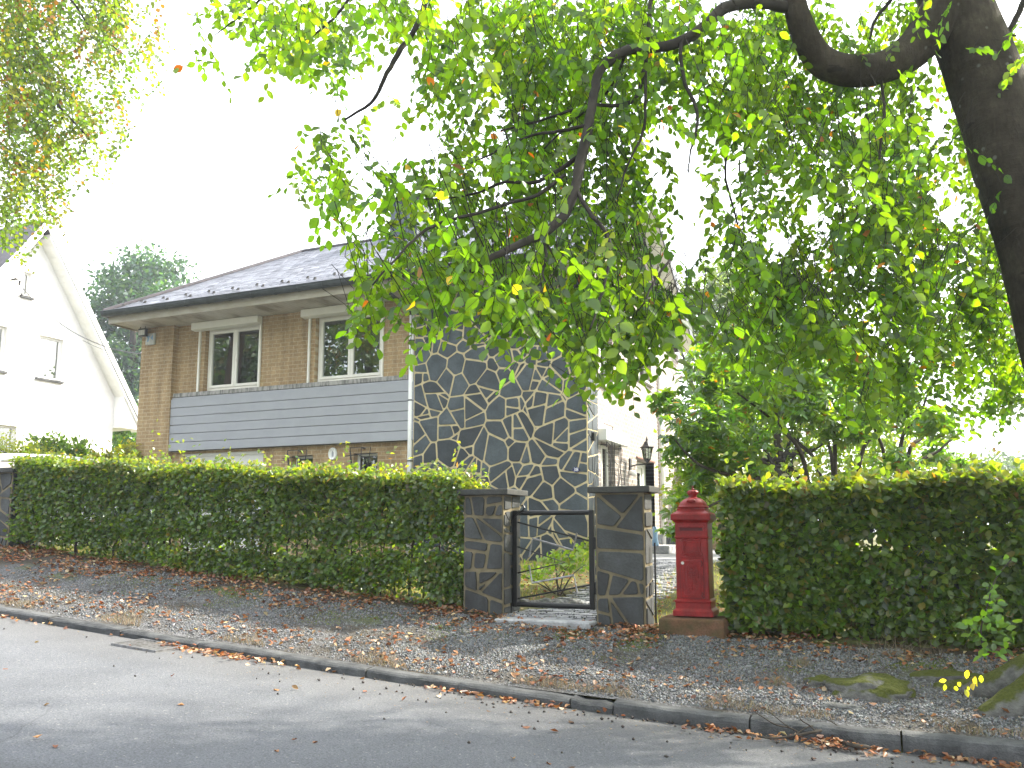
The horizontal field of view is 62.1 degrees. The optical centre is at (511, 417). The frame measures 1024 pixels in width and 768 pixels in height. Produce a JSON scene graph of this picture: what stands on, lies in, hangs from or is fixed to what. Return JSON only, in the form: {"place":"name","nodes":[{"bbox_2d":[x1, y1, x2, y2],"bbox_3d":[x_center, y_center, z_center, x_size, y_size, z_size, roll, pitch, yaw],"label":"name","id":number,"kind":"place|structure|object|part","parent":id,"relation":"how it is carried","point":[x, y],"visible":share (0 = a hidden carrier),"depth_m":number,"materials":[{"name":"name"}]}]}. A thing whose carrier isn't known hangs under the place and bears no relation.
{"place":"outdoors","nodes":[
{"label":"outdoors","id":0,"kind":"place"},
{"bbox_2d":[0,616,1023,767],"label":"road","id":1,"kind":"structure","parent":0,"point":[231,713],"depth_m":5.34,"materials":[{"name":"grey asphalt"}]},
{"bbox_2d":[111,638,182,652],"bbox_3d":[-3.206,2.028,7.501,0.520,0.098,0.350,-3,-8,23],"label":"drain grate","id":2,"kind":"object","parent":1,"relation":"on","point":[148,645],"visible":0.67,"depth_m":7.46,"materials":[{"name":"black metal"}]},
{"bbox_2d":[0,544,1023,767],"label":"leaf litter","id":3,"kind":"object","parent":1,"relation":"on","point":[820,739],"visible":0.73,"depth_m":7.67,"materials":[{"name":"brown plant"}]},
{"bbox_2d":[3,628,1022,767],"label":"beech husks","id":4,"kind":"object","parent":1,"relation":"on","point":[672,722],"visible":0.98,"depth_m":5.82},
{"bbox_2d":[0,547,1023,739],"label":"verge","id":5,"kind":"structure","parent":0,"point":[15,567],"depth_m":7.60,"materials":[{"name":"grey gravel"}]},
{"bbox_2d":[0,578,1023,737],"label":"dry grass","id":6,"kind":"structure","parent":5,"relation":"on","point":[518,682],"depth_m":6.46,"materials":[{"name":"brown plant"}]},
{"bbox_2d":[40,566,984,688],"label":"fallen leaves","id":7,"kind":"object","parent":5,"relation":"on","point":[467,624],"visible":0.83,"depth_m":8.11,"materials":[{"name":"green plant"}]},
{"bbox_2d":[494,617,596,628],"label":"threshold path","id":8,"kind":"structure","parent":5,"relation":"on","point":[574,624],"depth_m":8.08,"materials":[{"name":"grey concrete"}]},
{"bbox_2d":[654,543,656,622],"bbox_3d":[1.374,1.632,8.136,0.020,0.870,0.017,0,-7,1],"label":"metal stake","id":9,"kind":"object","parent":5,"relation":"on","point":[655,582],"visible":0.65,"depth_m":8.14,"materials":[{"name":"metal"}]},
{"bbox_2d":[820,702,863,710],"bbox_3d":[2.248,1.980,5.816,0.311,0.058,0.123,-3,-8,23],"label":"flat stone","id":10,"kind":"object","parent":5,"relation":"on","point":[840,706],"visible":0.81,"depth_m":5.78,"materials":[{"name":"grey stone"}]},
{"bbox_2d":[760,627,954,689],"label":"weed stalks","id":11,"kind":"object","parent":5,"relation":"on","point":[782,679],"visible":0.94,"depth_m":6.71,"materials":[{"name":"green plant"}]},
{"bbox_2d":[823,672,915,702],"bbox_3d":[2.562,1.958,6.076,0.647,0.253,0.394,-3,-8,23],"label":"mossy boulder","id":12,"kind":"object","parent":5,"relation":"on","point":[877,687],"visible":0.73,"depth_m":5.97,"materials":[{"name":"green stone"}]},
{"bbox_2d":[939,670,983,696],"bbox_3d":[2.954,1.736,5.561,0.272,0.182,0.110,1,-8,-9],"label":"seedling","id":13,"kind":"object","parent":5,"relation":"on","point":[971,685],"visible":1,"depth_m":5.56,"materials":[{"name":"yellow plant"}]},
{"bbox_2d":[0,0,1023,530],"label":"sky","id":14,"kind":"structure","parent":0,"point":[202,180],"materials":[{"name":"white"}]},
{"bbox_2d":[20,532,1023,752],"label":"ground","id":15,"kind":"structure","parent":0,"point":[899,639],"depth_m":9.88,"materials":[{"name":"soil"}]},
{"bbox_2d":[0,467,40,546],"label":"gate pillar","id":16,"kind":"structure","parent":15,"relation":"on","point":[7,479],"depth_m":11.61,"materials":[{"name":"grey stone"}]},
{"bbox_2d":[0,425,66,461],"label":"garden shrub","id":17,"kind":"object","parent":15,"relation":"on","point":[13,447],"visible":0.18,"depth_m":18.18,"materials":[{"name":"green plant"}]},
{"bbox_2d":[20,429,98,458],"bbox_3d":[-9.998,1.470,18.828,1.722,2.468,1.354,-3,-8,23],"label":"laurel shrub","id":18,"kind":"object","parent":15,"relation":"on","point":[63,444],"visible":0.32,"depth_m":18.76,"materials":[{"name":"green plant"}]},
{"bbox_2d":[0,221,137,542],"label":"white house","id":19,"kind":"structure","parent":15,"relation":"on","point":[56,376],"depth_m":25.54,"materials":[{"name":"paint"}]},
{"bbox_2d":[0,326,7,373],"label":"window","id":20,"kind":"structure","parent":19,"relation":"in","point":[2,328],"depth_m":24.11,"materials":[{"name":"white paint"}]},
{"bbox_2d":[0,425,13,451],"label":"window","id":21,"kind":"structure","parent":19,"relation":"in","point":[2,427],"depth_m":24.26,"materials":[{"name":"white paint"}]},
{"bbox_2d":[20,272,33,299],"bbox_3d":[-14.200,-3.867,24.834,0.250,0.800,0.400,-3,-8,23],"label":"window","id":22,"kind":"structure","parent":19,"relation":"in","point":[27,275],"depth_m":24.93,"materials":[{"name":"white paint"}]},
{"bbox_2d":[35,336,63,383],"bbox_3d":[-13.984,-1.741,25.473,0.570,1.350,0.920,-3,-8,23],"label":"window","id":23,"kind":"structure","parent":19,"relation":"in","point":[44,343],"depth_m":25.71,"materials":[{"name":"white paint"}]},
{"bbox_2d":[5,275,140,358],"bbox_3d":[-16.654,-2.959,22.005,17.158,4.056,4.688,0,-7,3],"label":"power cable","id":24,"kind":"object","parent":19,"relation":"attached to","point":[74,332],"visible":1,"depth_m":21.28,"materials":[{"name":"metal"}]},
{"bbox_2d":[0,0,175,273],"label":"maple tree","id":25,"kind":"object","parent":15,"relation":"on","point":[42,66],"visible":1,"depth_m":13.09,"materials":[{"name":"green plant"}]},
{"bbox_2d":[0,449,178,544],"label":"parked car","id":26,"kind":"object","parent":15,"relation":"on","point":[5,457],"visible":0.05,"depth_m":13.16,"materials":[{"name":"silver metal"}]},
{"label":"windows","id":27,"kind":"part","parent":26,"relation":"part of","materials":[{"name":"metal"}]},
{"bbox_2d":[89,437,143,541],"bbox_3d":[-8.513,1.591,18.384,1.313,2.314,1.146,-3,-8,23],"label":"garden shrub","id":28,"kind":"object","parent":15,"relation":"on","point":[110,454],"visible":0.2,"depth_m":18.38,"materials":[{"name":"green plant"}]},
{"bbox_2d":[111,396,138,543],"bbox_3d":[-13.807,1.827,30.103,2.214,5.380,3.533,3,-8,-24],"label":"young tree","id":29,"kind":"object","parent":15,"relation":"on","point":[117,436],"visible":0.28,"depth_m":29.40,"materials":[{"name":"green plant"}]},
{"bbox_2d":[79,239,206,404],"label":"broadleaf tree","id":30,"kind":"object","parent":15,"relation":"on","point":[150,276],"visible":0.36,"depth_m":46.28,"materials":[{"name":"green plant"}]},
{"bbox_2d":[3,419,490,606],"bbox_3d":[-3.515,1.058,10.439,7.269,2.334,0.965,-3,-8,23],"label":"hedge","id":31,"kind":"object","parent":15,"relation":"on","point":[70,490],"visible":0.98,"depth_m":9.92,"materials":[{"name":"green plant"}]},
{"bbox_2d":[100,191,795,560],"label":"brick house","id":32,"kind":"structure","parent":15,"relation":"on","point":[248,361],"depth_m":16.88,"materials":[{"name":"beige brick"}]},
{"bbox_2d":[184,451,262,550],"bbox_3d":[-6.037,1.868,17.781,2.140,2.300,0.080,-3,-8,23],"label":"garage door","id":33,"kind":"structure","parent":32,"relation":"in","point":[250,455],"depth_m":17.79,"materials":[{"name":"white metal"}]},
{"bbox_2d":[207,325,259,390],"bbox_3d":[-5.898,-1.280,18.161,1.476,1.358,0.088,-3,-8,23],"label":"window","id":34,"kind":"structure","parent":32,"relation":"in","point":[233,352],"depth_m":18.16,"materials":[{"name":"beige plastic"}]},
{"bbox_2d":[296,456,312,466],"bbox_3d":[-4.130,1.222,17.118,0.510,0.910,0.060,-3,-8,23],"label":"window","id":35,"kind":"structure","parent":32,"relation":"in","point":[307,457],"depth_m":17.18,"materials":[{"name":"white paint"}]},
{"bbox_2d":[318,314,381,381],"bbox_3d":[-3.205,-1.425,17.016,1.576,1.368,0.088,-3,-8,23],"label":"window","id":36,"kind":"structure","parent":32,"relation":"in","point":[351,352],"depth_m":17.09,"materials":[{"name":"beige plastic"}]},
{"bbox_2d":[357,453,377,469],"bbox_3d":[-2.765,1.146,16.538,0.540,0.910,0.060,-3,-8,23],"label":"window","id":37,"kind":"structure","parent":32,"relation":"in","point":[376,454],"depth_m":16.63,"materials":[{"name":"white paint"}]},
{"bbox_2d":[599,348,605,376],"bbox_3d":[1.613,-1.146,15.938,0.070,1.100,0.850,-3,-8,23],"label":"window","id":38,"kind":"structure","parent":32,"relation":"in","point":[600,364],"depth_m":16.13,"materials":[{"name":"beige plastic"}]},
{"bbox_2d":[601,445,607,485],"bbox_3d":[1.627,1.040,15.685,0.070,1.100,0.880,-3,-8,23],"label":"window","id":39,"kind":"structure","parent":32,"relation":"in","point":[604,456],"depth_m":15.97,"materials":[{"name":"beige plastic"}]},
{"bbox_2d":[637,462,645,485],"bbox_3d":[2.659,1.821,18.193,0.070,1.780,1.450,-3,-8,23],"label":"front door","id":40,"kind":"structure","parent":32,"relation":"in","point":[641,469],"depth_m":18.66,"materials":[{"name":"white paint"}]},
{"bbox_2d":[457,489,527,615],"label":"gate pillar","id":41,"kind":"structure","parent":15,"relation":"on","point":[487,553],"depth_m":8.69,"materials":[{"name":"grey stone"}]},
{"bbox_2d":[510,505,596,609],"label":"garden gate","id":42,"kind":"structure","parent":41,"relation":"attached to","point":[515,522],"depth_m":8.62,"materials":[{"name":"black metal"}]},
{"bbox_2d":[0,606,1023,766],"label":"kerb","id":43,"kind":"structure","parent":15,"relation":"on","point":[1008,751],"depth_m":5.97,"materials":[{"name":"grey concrete"}]},
{"bbox_2d":[752,703,869,748],"bbox_3d":[1.889,1.948,5.392,0.693,0.222,0.322,0,-7,1],"label":"fallen branch","id":44,"kind":"object","parent":43,"relation":"on","point":[853,745],"visible":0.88,"depth_m":5.39,"materials":[{"name":"brown wood"}]},
{"bbox_2d":[539,598,553,602],"bbox_3d":[0.363,2.053,9.364,0.255,0.146,0.177,-3,-8,23],"label":"edging stone","id":45,"kind":"object","parent":15,"relation":"on","point":[546,600],"visible":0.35,"depth_m":9.33,"materials":[{"name":"grey stone"}]},
{"bbox_2d":[551,599,563,602],"bbox_3d":[0.487,2.061,9.398,0.206,0.129,0.166,0,-7,0],"label":"edging stone","id":46,"kind":"object","parent":15,"relation":"on","point":[557,601],"visible":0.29,"depth_m":9.36,"materials":[{"name":"grey stone"}]},
{"bbox_2d":[520,537,595,595],"bbox_3d":[0.541,1.782,10.200,1.149,0.789,0.906,0,-7,1],"label":"garden shrub","id":47,"kind":"object","parent":15,"relation":"on","point":[582,549],"visible":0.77,"depth_m":10.30,"materials":[{"name":"green plant"}]},
{"bbox_2d":[561,598,577,603],"bbox_3d":[0.611,2.061,9.430,0.247,0.130,0.177,-3,-8,23],"label":"edging stone","id":48,"kind":"object","parent":15,"relation":"on","point":[570,600],"visible":0.35,"depth_m":9.39,"materials":[{"name":"grey stone"}]},
{"bbox_2d":[173,0,1023,717],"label":"beech tree","id":49,"kind":"object","parent":15,"relation":"on","point":[975,48],"visible":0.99,"depth_m":5.61,"materials":[{"name":"green plant"}]},
{"bbox_2d":[587,486,658,627],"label":"gate pillar","id":50,"kind":"structure","parent":15,"relation":"on","point":[624,580],"depth_m":8.10,"materials":[{"name":"grey stone"}]},
{"bbox_2d":[659,613,731,638],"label":"stone plinth","id":51,"kind":"structure","parent":15,"relation":"on","point":[715,626],"depth_m":7.59,"materials":[{"name":"brown stone"}]},
{"bbox_2d":[670,486,718,616],"bbox_3d":[1.705,1.231,7.946,0.366,1.192,0.355,-3,-8,22],"label":"post box","id":52,"kind":"object","parent":51,"relation":"on","point":[693,518],"visible":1,"depth_m":7.80,"materials":[{"name":"red metal"}]},
{"bbox_2d":[679,557,703,597],"bbox_3d":[1.645,1.459,7.767,0.224,0.373,0.028,-3,-8,22],"label":"door","id":53,"kind":"structure","parent":52,"relation":"in","point":[692,574],"depth_m":7.77,"materials":[{"name":"red metal"}]},
{"bbox_2d":[678,249,769,510],"bbox_3d":[8.555,-1.030,34.198,6.230,12.406,5.521,-3,-8,23],"label":"broadleaf tree","id":54,"kind":"object","parent":15,"relation":"on","point":[715,272],"visible":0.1,"depth_m":33.98,"materials":[{"name":"green plant"}]},
{"bbox_2d":[645,305,971,546],"bbox_3d":[3.910,0.245,10.645,4.469,3.816,3.322,-1,-7,7],"label":"rhododendron bush","id":55,"kind":"object","parent":15,"relation":"on","point":[719,421],"visible":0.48,"depth_m":9.90,"materials":[{"name":"green plant"}]},
{"bbox_2d":[803,674,829,686],"bbox_3d":[2.278,1.966,6.286,0.274,0.143,0.179,-3,-8,23],"label":"rock","id":56,"kind":"object","parent":15,"relation":"on","point":[817,680],"visible":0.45,"depth_m":6.24,"materials":[{"name":"green stone"}]},
{"bbox_2d":[652,356,986,543],"bbox_3d":[6.400,0.500,17.362,7.326,5.012,4.229,0,-7,-3],"label":"broadleaf tree","id":57,"kind":"object","parent":15,"relation":"on","point":[788,455],"visible":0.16,"depth_m":16.99,"materials":[{"name":"green plant"}]},
{"bbox_2d":[713,436,1023,651],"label":"hedge","id":58,"kind":"object","parent":15,"relation":"on","point":[782,569],"visible":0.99,"depth_m":7.36,"materials":[{"name":"green plant"}]},
{"bbox_2d":[909,669,981,681],"bbox_3d":[3.253,1.929,6.303,0.602,0.118,0.277,-3,-8,23],"label":"flat stone","id":59,"kind":"object","parent":15,"relation":"on","point":[935,675],"visible":0.54,"depth_m":6.26,"materials":[{"name":"green stone"}]},
{"bbox_2d":[933,20,1023,445],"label":"broadleaf tree","id":60,"kind":"object","parent":15,"relation":"on","point":[988,392],"visible":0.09,"depth_m":17.46,"materials":[{"name":"green plant"}]},
{"bbox_2d":[953,554,1022,660],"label":"sapling","id":61,"kind":"object","parent":15,"relation":"on","point":[987,618],"visible":1,"depth_m":5.37,"materials":[{"name":"green plant"}]},
{"bbox_2d":[968,445,1023,504],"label":"broadleaf tree","id":62,"kind":"object","parent":15,"relation":"on","point":[1007,462],"visible":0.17,"depth_m":51.76,"materials":[{"name":"green plant"}]},
{"bbox_2d":[504,560,716,621],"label":"path","id":63,"kind":"structure","parent":0,"point":[663,568],"depth_m":9.79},
{"bbox_2d":[503,587,595,619],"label":"path husks","id":64,"kind":"object","parent":63,"relation":"on","point":[558,613],"visible":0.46,"depth_m":8.66},
{"bbox_2d":[652,545,721,561],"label":"terrace path","id":65,"kind":"structure","parent":0,"point":[665,552],"depth_m":17.27,"materials":[{"name":"white concrete"}]},
{"bbox_2d":[652,527,658,545],"bbox_3d":[2.917,2.412,17.351,0.158,0.390,0.158,-3,-8,23],"label":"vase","id":66,"kind":"object","parent":65,"relation":"on","point":[655,538],"visible":0.75,"depth_m":17.30,"materials":[{"name":"blue ceramic"}]}
]}

